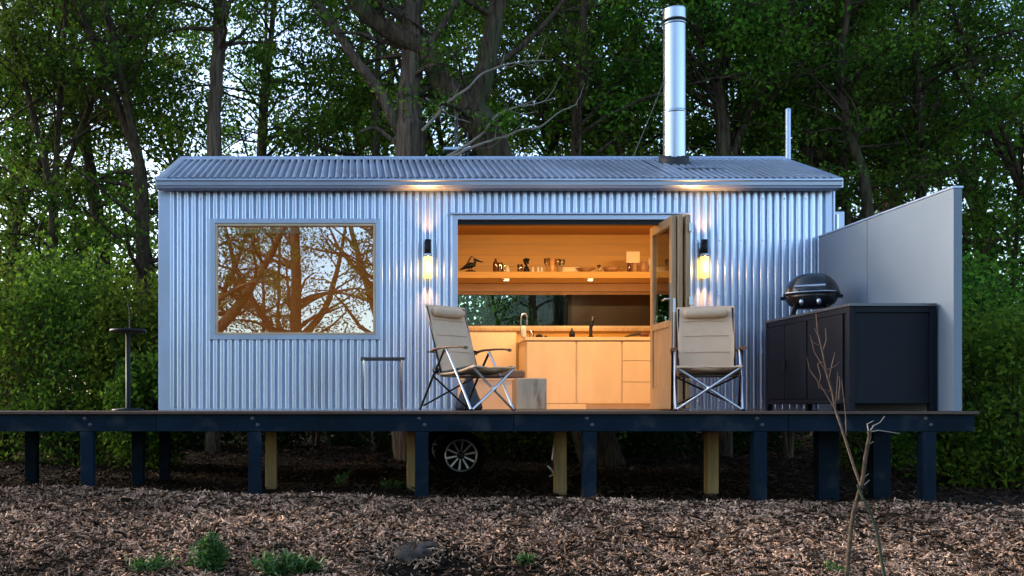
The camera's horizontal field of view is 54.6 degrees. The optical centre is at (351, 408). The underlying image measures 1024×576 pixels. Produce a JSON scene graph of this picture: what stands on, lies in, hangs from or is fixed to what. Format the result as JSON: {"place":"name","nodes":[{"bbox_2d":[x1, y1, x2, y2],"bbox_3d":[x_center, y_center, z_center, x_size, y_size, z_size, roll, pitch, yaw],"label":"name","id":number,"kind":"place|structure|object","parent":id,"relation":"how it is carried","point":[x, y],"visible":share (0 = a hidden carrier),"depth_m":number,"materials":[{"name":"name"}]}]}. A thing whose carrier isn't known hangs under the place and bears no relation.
{"place":"outdoors","nodes":[
{"label":"outdoors","id":0,"kind":"place"},
{"bbox_2d":[0,410,1023,575],"bbox_3d":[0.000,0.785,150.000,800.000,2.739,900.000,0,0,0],"label":"ground","id":1,"kind":"structure","parent":0,"point":[413,571],"depth_m":9.06,"materials":[{"name":"wood chips"},{"name":"bark mulch"}]},
{"bbox_2d":[0,0,87,361],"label":"forest tree","id":2,"kind":"object","parent":1,"relation":"on","point":[10,122],"visible":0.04,"depth_m":22.06,"materials":[{"name":"green plant"}]},
{"bbox_2d":[0,246,88,461],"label":"bush","id":3,"kind":"object","parent":1,"relation":"on","point":[6,402],"visible":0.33,"depth_m":12.21,"materials":[{"name":"green plant"}]},
{"bbox_2d":[0,46,91,343],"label":"forest tree","id":4,"kind":"object","parent":1,"relation":"on","point":[26,246],"visible":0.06,"depth_m":20.14,"materials":[{"name":"green plant"}]},
{"bbox_2d":[0,2,133,394],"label":"forest tree","id":5,"kind":"object","parent":1,"relation":"on","point":[36,210],"visible":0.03,"depth_m":30.29,"materials":[{"name":"green plant"}]},
{"bbox_2d":[0,0,142,281],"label":"forest tree","id":6,"kind":"object","parent":1,"relation":"on","point":[9,157],"visible":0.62,"depth_m":15.65,"materials":[{"name":"green plant"}]},
{"bbox_2d":[0,223,157,466],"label":"bush","id":7,"kind":"object","parent":1,"relation":"on","point":[67,445],"visible":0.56,"depth_m":11.64,"materials":[{"name":"green plant"}]},
{"bbox_2d":[1,39,188,391],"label":"forest tree","id":8,"kind":"object","parent":1,"relation":"on","point":[106,159],"visible":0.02,"depth_m":23.00,"materials":[{"name":"green plant"}]},
{"bbox_2d":[0,0,207,434],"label":"forest tree","id":9,"kind":"object","parent":1,"relation":"on","point":[20,215],"visible":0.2,"depth_m":17.94,"materials":[{"name":"green plant"}]},
{"bbox_2d":[0,0,209,390],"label":"forest tree","id":10,"kind":"object","parent":1,"relation":"on","point":[88,159],"visible":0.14,"depth_m":18.30,"materials":[{"name":"green plant"}]},
{"bbox_2d":[0,0,212,436],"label":"forest tree","id":11,"kind":"object","parent":1,"relation":"on","point":[82,128],"visible":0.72,"depth_m":15.75,"materials":[{"name":"green plant"}]},
{"bbox_2d":[60,263,188,466],"bbox_3d":[-2.626,-0.477,11.609,1.647,2.527,1.465,0,0,0],"label":"bush","id":12,"kind":"object","parent":1,"relation":"on","point":[150,324],"visible":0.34,"depth_m":11.34,"materials":[{"name":"green plant"}]},
{"bbox_2d":[0,0,273,354],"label":"forest tree","id":13,"kind":"object","parent":1,"relation":"on","point":[138,186],"visible":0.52,"depth_m":15.31,"materials":[{"name":"green plant"}]},
{"bbox_2d":[98,341,205,470],"bbox_3d":[-2.276,-0.010,11.035,1.208,1.623,1.087,0,0,0],"label":"bush","id":14,"kind":"object","parent":1,"relation":"on","point":[149,369],"visible":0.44,"depth_m":10.81,"materials":[{"name":"green plant"}]},
{"bbox_2d":[125,550,181,573],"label":"weed","id":15,"kind":"object","parent":1,"relation":"on","point":[155,563],"visible":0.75,"depth_m":5.61,"materials":[{"name":"green plant"}]},
{"bbox_2d":[39,0,303,287],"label":"forest tree","id":16,"kind":"object","parent":1,"relation":"on","point":[188,63],"visible":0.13,"depth_m":28.57,"materials":[{"name":"green plant"}]},
{"bbox_2d":[59,0,320,346],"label":"forest tree","id":17,"kind":"object","parent":1,"relation":"on","point":[161,134],"visible":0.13,"depth_m":19.15,"materials":[{"name":"green plant"}]},
{"bbox_2d":[101,0,286,452],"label":"forest tree","id":18,"kind":"object","parent":1,"relation":"on","point":[219,29],"visible":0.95,"depth_m":14.89,"materials":[{"name":"green plant"}]},
{"bbox_2d":[184,528,233,572],"bbox_3d":[-0.832,0.857,5.707,0.268,0.328,0.230,0,0,24],"label":"weed","id":19,"kind":"object","parent":1,"relation":"on","point":[210,553],"visible":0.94,"depth_m":5.68,"materials":[{"name":"green plant"}]},
{"bbox_2d":[177,431,251,450],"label":"fern bush","id":20,"kind":"object","parent":1,"relation":"on","point":[229,435],"visible":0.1,"depth_m":15.28,"materials":[{"name":"green plant"}]},
{"bbox_2d":[113,1,371,253],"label":"forest tree","id":21,"kind":"object","parent":1,"relation":"on","point":[237,137],"visible":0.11,"depth_m":23.20,"materials":[{"name":"green plant"}]},
{"bbox_2d":[129,0,394,439],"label":"forest tree","id":22,"kind":"object","parent":1,"relation":"on","point":[267,66],"visible":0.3,"depth_m":17.34,"materials":[{"name":"green plant"}]},
{"bbox_2d":[221,431,323,448],"bbox_3d":[-1.389,0.150,16.347,1.840,1.195,1.764,0,0,0],"label":"fern bush","id":23,"kind":"object","parent":1,"relation":"on","point":[284,439],"visible":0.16,"depth_m":16.09,"materials":[{"name":"green plant"}]},
{"bbox_2d":[250,546,314,575],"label":"weed","id":24,"kind":"object","parent":1,"relation":"on","point":[270,565],"visible":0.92,"depth_m":5.63,"materials":[{"name":"green plant"}]},
{"bbox_2d":[287,554,327,574],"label":"weed","id":25,"kind":"object","parent":1,"relation":"on","point":[311,564],"visible":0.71,"depth_m":5.68,"materials":[{"name":"green plant"}]},
{"bbox_2d":[233,0,392,445],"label":"forest tree","id":26,"kind":"object","parent":1,"relation":"on","point":[329,112],"visible":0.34,"depth_m":16.06,"materials":[{"name":"green plant"}]},
{"bbox_2d":[332,470,350,485],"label":"weed","id":27,"kind":"object","parent":1,"relation":"on","point":[342,480],"visible":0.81,"depth_m":8.99,"materials":[{"name":"green plant"}]},
{"bbox_2d":[233,0,498,308],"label":"forest tree","id":28,"kind":"object","parent":1,"relation":"on","point":[300,78],"visible":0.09,"depth_m":19.26,"materials":[{"name":"green plant"}]},
{"bbox_2d":[250,0,518,451],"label":"forest tree","id":29,"kind":"object","parent":1,"relation":"on","point":[376,71],"visible":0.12,"depth_m":15.79,"materials":[{"name":"green plant"}]},
{"bbox_2d":[379,478,406,488],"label":"weed","id":30,"kind":"object","parent":1,"relation":"on","point":[390,484],"visible":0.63,"depth_m":8.98,"materials":[{"name":"green plant"}]},
{"bbox_2d":[289,0,503,460],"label":"old tree","id":31,"kind":"object","parent":1,"relation":"on","point":[410,138],"visible":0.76,"depth_m":13.90,"materials":[{"name":"brown plant"}]},
{"bbox_2d":[279,0,530,155],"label":"forest tree","id":32,"kind":"object","parent":1,"relation":"on","point":[390,72],"depth_m":28.63,"materials":[{"name":"green plant"}]},
{"bbox_2d":[387,540,443,560],"bbox_3d":[0.416,0.903,6.316,0.462,0.076,0.316,-4,9,-17],"label":"rock","id":33,"kind":"object","parent":1,"relation":"on","point":[406,552],"visible":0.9,"depth_m":6.23,"materials":[{"name":"grey stone"}]},
{"bbox_2d":[234,0,603,322],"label":"forest tree","id":34,"kind":"object","parent":1,"relation":"on","point":[397,77],"visible":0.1,"depth_m":18.11,"materials":[{"name":"green plant"}]},
{"bbox_2d":[443,113,469,322],"bbox_3d":[1.482,-2.057,13.800,0.375,4.813,0.200,0,0,0],"label":"tree","id":35,"kind":"object","parent":1,"relation":"on","point":[449,149],"visible":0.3,"depth_m":13.79,"materials":[{"name":"plant"}]},
{"bbox_2d":[437,540,494,574],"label":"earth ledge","id":36,"kind":"object","parent":1,"relation":"on","point":[479,560],"visible":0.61,"depth_m":6.25,"materials":[{"name":"soil"}]},
{"bbox_2d":[389,0,565,325],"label":"forest tree","id":37,"kind":"object","parent":1,"relation":"on","point":[495,299],"visible":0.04,"depth_m":22.19,"materials":[{"name":"green plant"}]},
{"bbox_2d":[303,0,658,466],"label":"old tree","id":38,"kind":"object","parent":1,"relation":"on","point":[473,109],"visible":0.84,"depth_m":13.75,"materials":[{"name":"brown plant"}]},
{"bbox_2d":[421,39,551,130],"bbox_3d":[1.842,-4.424,13.454,1.790,1.260,0.445,0,0,0],"label":"dead bough","id":39,"kind":"object","parent":38,"relation":"attached to","point":[424,128],"visible":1,"depth_m":13.29,"materials":[{"name":"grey wood"}]},
{"bbox_2d":[446,75,560,155],"bbox_3d":[2.035,-3.979,13.232,1.644,1.182,0.224,0,0,0],"label":"dead bough","id":40,"kind":"object","parent":38,"relation":"attached to","point":[470,142],"visible":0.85,"depth_m":13.29,"materials":[{"name":"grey wood"}]},
{"bbox_2d":[450,86,583,155],"bbox_3d":[2.234,-3.911,13.109,1.878,1.058,0.436,0,0,0],"label":"dead bough","id":41,"kind":"object","parent":38,"relation":"attached to","point":[485,142],"visible":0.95,"depth_m":13.19,"materials":[{"name":"grey wood"}]},
{"bbox_2d":[0,411,978,501],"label":"deck","id":42,"kind":"structure","parent":1,"relation":"on","point":[824,426],"depth_m":7.93,"materials":[{"name":"black wood"}]},
{"bbox_2d":[109,299,146,410],"bbox_3d":[-2.143,-0.520,9.300,0.350,1.081,0.350,0,0,0],"label":"round table","id":43,"kind":"object","parent":42,"relation":"on","point":[128,332],"visible":1,"depth_m":9.28,"materials":[{"name":"black metal"}]},
{"bbox_2d":[361,357,404,409],"bbox_3d":[0.300,-0.245,9.600,0.430,0.514,0.300,0,0,0],"label":"side table","id":44,"kind":"object","parent":42,"relation":"on","point":[364,359],"visible":1,"depth_m":9.47,"materials":[{"name":"metal"}]},
{"bbox_2d":[419,304,515,410],"bbox_3d":[1.084,-0.486,9.072,0.660,1.012,0.681,0,0,-40],"label":"camp chair","id":45,"kind":"object","parent":42,"relation":"on","point":[455,352],"visible":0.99,"depth_m":9.15,"materials":[{"name":"fabric"}]},
{"bbox_2d":[455,378,482,410],"bbox_3d":[1.217,-0.195,10.130,0.290,0.427,0.174,0,0,0],"label":"duffel bag","id":46,"kind":"object","parent":42,"relation":"on","point":[475,398],"visible":0.51,"depth_m":10.08,"materials":[{"name":"fabric"}]},
{"bbox_2d":[670,306,746,410],"bbox_3d":[3.316,-0.486,9.078,0.660,1.012,0.682,0,0,17],"label":"camp chair","id":47,"kind":"object","parent":42,"relation":"on","point":[705,348],"visible":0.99,"depth_m":9.25,"materials":[{"name":"fabric"}]},
{"bbox_2d":[765,303,936,410],"bbox_3d":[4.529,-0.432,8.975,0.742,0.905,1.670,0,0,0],"label":"outdoor cabinet","id":48,"kind":"object","parent":42,"relation":"on","point":[884,353],"visible":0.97,"depth_m":8.17,"materials":[{"name":"black metal"}]},
{"bbox_2d":[780,273,842,315],"bbox_3d":[4.475,-1.101,9.473,0.554,0.446,0.514,0,0,28],"label":"kettle grill","id":49,"kind":"object","parent":48,"relation":"on","point":[810,291],"visible":0.93,"depth_m":9.34,"materials":[{"name":"black metal"}]},
{"bbox_2d":[817,186,962,410],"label":"screen wall","id":50,"kind":"structure","parent":42,"relation":"on","point":[910,252],"depth_m":8.50,"materials":[{"name":"metal"}]},
{"bbox_2d":[11,431,968,466],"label":"forest floor","id":51,"kind":"structure","parent":1,"relation":"on","point":[525,459],"depth_m":15.28,"materials":[{"name":"brown plant"}]},
{"bbox_2d":[463,295,531,455],"bbox_3d":[2.004,-0.569,15.004,2.467,2.762,1.942,0,0,0],"label":"bush","id":52,"kind":"object","parent":1,"relation":"on","point":[480,435],"visible":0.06,"depth_m":14.92,"materials":[{"name":"green plant"}]},
{"bbox_2d":[156,5,843,479],"bbox_3d":[1.658,-1.909,11.307,7.427,5.382,3.044,0,0,0],"label":"cabin","id":53,"kind":"object","parent":1,"relation":"on","point":[292,283],"visible":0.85,"depth_m":10.30,"materials":[{"name":"metal"}]},
{"bbox_2d":[210,219,379,339],"bbox_3d":[-0.600,-1.370,10.354,1.800,1.280,0.172,0,0,0],"label":"window","id":54,"kind":"structure","parent":53,"relation":"in","point":[214,223],"depth_m":10.27,"materials":[{"name":"glass"}]},
{"bbox_2d":[423,239,431,277],"bbox_3d":[0.797,-1.577,10.224,0.096,0.400,0.124,0,0,0],"label":"wall lamp","id":55,"kind":"object","parent":53,"relation":"attached to","point":[427,255],"visible":1,"depth_m":10.17,"materials":[{"name":"glass"}]},
{"bbox_2d":[458,379,511,408],"bbox_3d":[1.540,-0.172,11.995,0.820,0.360,1.410,0,0,0],"label":"bench","id":56,"kind":"object","parent":53,"relation":"on","point":[493,400],"depth_m":11.30,"materials":[{"name":"brown wood"}]},
{"bbox_2d":[460,370,524,378],"bbox_3d":[1.660,-0.403,11.610,0.720,0.094,0.580,0,0,0],"label":"cushion","id":57,"kind":"object","parent":56,"relation":"on","point":[514,374],"visible":0.4,"depth_m":11.32,"materials":[{"name":"brown fabric"}]},
{"bbox_2d":[512,378,546,408],"bbox_3d":[1.935,-0.163,10.620,0.320,0.335,0.340,0,0,0],"label":"log stool","id":58,"kind":"object","parent":53,"relation":"on","point":[529,393],"visible":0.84,"depth_m":10.45,"materials":[{"name":"grey wood"}]},
{"bbox_2d":[458,272,649,290],"bbox_3d":[2.965,-1.625,12.432,3.970,0.179,0.565,0,0,0],"label":"wall shelf","id":59,"kind":"object","parent":53,"relation":"attached to","point":[553,277],"depth_m":12.44,"materials":[{"name":"brown wood"}]},
{"bbox_2d":[460,256,481,271],"bbox_3d":[1.505,-1.822,12.240,0.302,0.212,0.078,0,0,0],"label":"bird figurine","id":60,"kind":"object","parent":59,"relation":"on","point":[469,265],"visible":0.97,"depth_m":12.22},
{"bbox_2d":[631,263,637,271],"bbox_3d":[3.596,-1.782,12.360,0.082,0.134,0.082,0,0,0],"label":"jar","id":61,"kind":"object","parent":59,"relation":"on","point":[634,267],"visible":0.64,"depth_m":12.33,"materials":[{"name":"ceramic"}]},
{"bbox_2d":[625,252,639,263],"bbox_3d":[3.566,-1.923,12.360,0.170,0.145,0.060,0,0,0],"label":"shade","id":62,"kind":"object","parent":61,"relation":"on","point":[632,257],"visible":1,"depth_m":12.33,"materials":[{"name":"beige fabric"}]},
{"bbox_2d":[458,292,649,330],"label":"backsplash","id":63,"kind":"structure","parent":53,"relation":"in","point":[611,311],"depth_m":12.73,"materials":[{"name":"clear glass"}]},
{"bbox_2d":[517,337,649,408],"bbox_3d":[3.377,-0.442,12.398,2.445,0.900,0.585,0,0,0],"label":"kitchen counter","id":64,"kind":"object","parent":53,"relation":"on","point":[595,372],"visible":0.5,"depth_m":12.12,"materials":[{"name":"brown wood"}]},
{"bbox_2d":[527,341,575,402],"bbox_3d":[2.485,-0.453,12.129,0.607,0.773,0.018,0,0,0],"label":"cupboard door","id":65,"kind":"structure","parent":64,"relation":"in","point":[555,361],"depth_m":12.12,"materials":[{"name":"brown wood"}]},
{"bbox_2d":[577,341,620,402],"bbox_3d":[3.082,-0.453,12.129,0.548,0.773,0.018,0,0,0],"label":"cupboard door","id":66,"kind":"structure","parent":64,"relation":"in","point":[598,362],"depth_m":12.12,"materials":[{"name":"brown wood"}]},
{"bbox_2d":[650,215,675,408],"bbox_3d":[3.245,-0.983,10.235,0.104,1.965,0.773,0,0,1],"label":"door","id":67,"kind":"structure","parent":53,"relation":"in","point":[663,235],"depth_m":10.22,"materials":[{"name":"brown wood"}]},
{"bbox_2d":[676,215,682,408],"bbox_3d":[3.334,-0.983,10.215,0.045,1.965,0.770,0,0,2],"label":"door","id":68,"kind":"structure","parent":53,"relation":"in","point":[679,218],"depth_m":9.83,"materials":[{"name":"brown wood"}]},
{"bbox_2d":[683,214,689,408],"bbox_3d":[3.411,-0.983,10.210,0.045,1.965,0.780,0,0,2],"label":"door","id":69,"kind":"structure","parent":53,"relation":"in","point":[686,219],"depth_m":9.82,"materials":[{"name":"brown wood"}]},
{"bbox_2d":[700,239,708,277],"bbox_3d":[3.702,-1.577,10.224,0.096,0.400,0.124,0,0,0],"label":"wall lamp","id":70,"kind":"object","parent":53,"relation":"attached to","point":[704,263],"visible":1,"depth_m":10.18,"materials":[{"name":"glass"}]},
{"bbox_2d":[0,482,1023,575],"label":"wood chip mulch","id":71,"kind":"object","parent":1,"relation":"on","point":[779,548],"visible":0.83,"depth_m":6.60,"materials":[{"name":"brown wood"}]},
{"bbox_2d":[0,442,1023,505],"bbox_3d":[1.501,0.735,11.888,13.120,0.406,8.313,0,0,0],"label":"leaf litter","id":72,"kind":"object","parent":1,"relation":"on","point":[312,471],"visible":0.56,"depth_m":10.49,"materials":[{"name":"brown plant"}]},
{"bbox_2d":[0,15,1023,403],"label":"wood","id":73,"kind":"object","parent":1,"relation":"on","point":[476,307],"depth_m":39.24,"materials":[{"name":"green plant"}]},
{"bbox_2d":[471,295,573,459],"bbox_3d":[2.825,-0.635,14.937,2.129,2.986,2.243,0,0,42],"label":"bush","id":74,"kind":"object","parent":1,"relation":"on","point":[530,451],"visible":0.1,"depth_m":14.90,"materials":[{"name":"green plant"}]},
{"bbox_2d":[512,550,538,567],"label":"weed","id":75,"kind":"object","parent":1,"relation":"on","point":[529,559],"visible":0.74,"depth_m":6.04,"materials":[{"name":"green plant"}]},
{"bbox_2d":[380,1,711,305],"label":"forest tree","id":76,"kind":"object","parent":1,"relation":"on","point":[530,137],"visible":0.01,"depth_m":22.24,"materials":[{"name":"green plant"}]},
{"bbox_2d":[529,297,632,453],"bbox_3d":[3.655,-0.595,14.978,2.203,2.868,2.103,0,0,0],"label":"bush","id":77,"kind":"object","parent":1,"relation":"on","point":[621,437],"visible":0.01,"depth_m":14.78,"materials":[{"name":"green plant"}]},
{"bbox_2d":[448,0,716,439],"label":"forest tree","id":78,"kind":"object","parent":1,"relation":"on","point":[532,85],"visible":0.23,"depth_m":16.94,"materials":[{"name":"green plant"}]},
{"bbox_2d":[421,0,773,454],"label":"forest tree","id":79,"kind":"object","parent":1,"relation":"on","point":[577,121],"visible":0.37,"depth_m":15.16,"materials":[{"name":"green plant"}]},
{"bbox_2d":[468,0,731,431],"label":"forest tree","id":80,"kind":"object","parent":1,"relation":"on","point":[622,88],"visible":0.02,"depth_m":23.42,"materials":[{"name":"green plant"}]},
{"bbox_2d":[513,15,702,298],"bbox_3d":[4.960,-3.388,18.762,4.444,8.757,5.276,0,0,1],"label":"forest tree","id":81,"kind":"object","parent":1,"relation":"on","point":[589,152],"depth_m":17.75,"materials":[{"name":"green plant"}]},
{"bbox_2d":[456,0,809,452],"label":"forest tree","id":82,"kind":"object","parent":1,"relation":"on","point":[604,106],"visible":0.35,"depth_m":16.04,"materials":[{"name":"green plant"}]},
{"bbox_2d":[559,0,819,446],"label":"forest tree","id":83,"kind":"object","parent":1,"relation":"on","point":[642,139],"visible":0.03,"depth_m":18.16,"materials":[{"name":"green plant"}]},
{"bbox_2d":[576,0,850,155],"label":"forest tree","id":84,"kind":"object","parent":1,"relation":"on","point":[716,96],"visible":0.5,"depth_m":15.21,"materials":[{"name":"green plant"}]},
{"bbox_2d":[632,0,897,441],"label":"forest tree","id":85,"kind":"object","parent":1,"relation":"on","point":[731,101],"visible":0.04,"depth_m":17.03,"materials":[{"name":"green plant"}]},
{"bbox_2d":[589,0,954,457],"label":"forest tree","id":86,"kind":"object","parent":1,"relation":"on","point":[726,437],"visible":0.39,"depth_m":14.79,"materials":[{"name":"green plant"}]},
{"bbox_2d":[735,431,812,451],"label":"fern bush","id":87,"kind":"object","parent":1,"relation":"on","point":[774,440],"visible":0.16,"depth_m":16.93,"materials":[{"name":"green plant"}]},
{"bbox_2d":[628,0,945,456],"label":"forest tree","id":88,"kind":"object","parent":1,"relation":"on","point":[787,448],"visible":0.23,"depth_m":15.49,"materials":[{"name":"green plant"}]},
{"bbox_2d":[651,0,980,218],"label":"forest tree","id":89,"kind":"object","parent":1,"relation":"on","point":[839,100],"visible":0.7,"depth_m":15.17,"materials":[{"name":"green plant"}]},
{"bbox_2d":[633,0,1014,447],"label":"forest tree","id":90,"kind":"object","parent":1,"relation":"on","point":[856,100],"visible":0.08,"depth_m":16.97,"materials":[{"name":"green plant"}]},
{"bbox_2d":[820,559,844,574],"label":"weed","id":91,"kind":"object","parent":1,"relation":"on","point":[830,567],"visible":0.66,"depth_m":5.89,"materials":[{"name":"green plant"}]},
{"bbox_2d":[686,0,1019,452],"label":"forest tree","id":92,"kind":"object","parent":1,"relation":"on","point":[846,209],"visible":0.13,"depth_m":16.29,"materials":[{"name":"green plant"}]},
{"bbox_2d":[806,314,899,575],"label":"bare sapling","id":93,"kind":"object","parent":1,"relation":"on","point":[853,513],"visible":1,"depth_m":5.60,"materials":[{"name":"brown plant"}]},
{"bbox_2d":[689,0,1023,448],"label":"forest tree","id":94,"kind":"object","parent":1,"relation":"on","point":[878,25],"visible":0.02,"depth_m":18.61,"materials":[{"name":"green plant"}]},
{"bbox_2d":[728,3,986,435],"bbox_3d":[11.782,-5.842,23.269,6.056,13.798,5.526,0,0,11],"label":"forest tree","id":95,"kind":"object","parent":1,"relation":"on","point":[811,432],"visible":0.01,"depth_m":22.06,"materials":[{"name":"green plant"}]},
{"bbox_2d":[710,0,1013,215],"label":"forest tree","id":96,"kind":"object","parent":1,"relation":"on","point":[910,194],"depth_m":29.20,"materials":[{"name":"green plant"}]},
{"bbox_2d":[789,212,996,471],"bbox_3d":[7.220,-0.882,13.290,2.794,3.691,2.855,0,0,0],"label":"bush","id":97,"kind":"object","parent":1,"relation":"on","point":[854,443],"visible":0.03,"depth_m":13.18,"materials":[{"name":"green plant"}]},
{"bbox_2d":[767,0,1023,353],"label":"forest tree","id":98,"kind":"object","parent":1,"relation":"on","point":[919,87],"visible":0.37,"depth_m":15.91,"materials":[{"name":"green plant"}]},
{"bbox_2d":[788,0,1022,304],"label":"forest tree","id":99,"kind":"object","parent":1,"relation":"on","point":[893,206],"visible":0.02,"depth_m":23.43,"materials":[{"name":"green plant"}]},
{"bbox_2d":[817,0,1023,377],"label":"forest tree","id":100,"kind":"object","parent":1,"relation":"on","point":[1016,176],"visible":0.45,"depth_m":16.51,"materials":[{"name":"green plant"}]},
{"bbox_2d":[849,0,1023,411],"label":"forest tree","id":101,"kind":"object","parent":1,"relation":"on","point":[991,195],"visible":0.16,"depth_m":17.97,"materials":[{"name":"green plant"}]},
{"bbox_2d":[853,224,1023,484],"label":"bush","id":102,"kind":"object","parent":1,"relation":"on","point":[969,303],"visible":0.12,"depth_m":11.60,"materials":[{"name":"green plant"}]},
{"bbox_2d":[857,0,1021,399],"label":"forest tree","id":103,"kind":"object","parent":1,"relation":"on","point":[951,179],"visible":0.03,"depth_m":29.07,"materials":[{"name":"green plant"}]},
{"bbox_2d":[865,0,1023,312],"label":"forest tree","id":104,"kind":"object","parent":1,"relation":"on","point":[977,163],"visible":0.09,"depth_m":22.55,"materials":[{"name":"green plant"}]},
{"bbox_2d":[915,275,1023,489],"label":"bush","id":105,"kind":"object","parent":1,"relation":"on","point":[999,442],"visible":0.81,"depth_m":10.41,"materials":[{"name":"green plant"}]},
{"bbox_2d":[936,0,1023,322],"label":"forest tree","id":106,"kind":"object","parent":1,"relation":"on","point":[995,175],"visible":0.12,"depth_m":19.68,"materials":[{"name":"green plant"}]},
{"bbox_2d":[965,9,1023,373],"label":"forest tree","id":107,"kind":"object","parent":1,"relation":"on","point":[1004,231],"visible":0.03,"depth_m":23.52,"materials":[{"name":"green plant"}]},
{"bbox_2d":[0,0,1023,393],"label":"sky","id":108,"kind":"structure","parent":0,"point":[149,163],"materials":[{"name":"white"}]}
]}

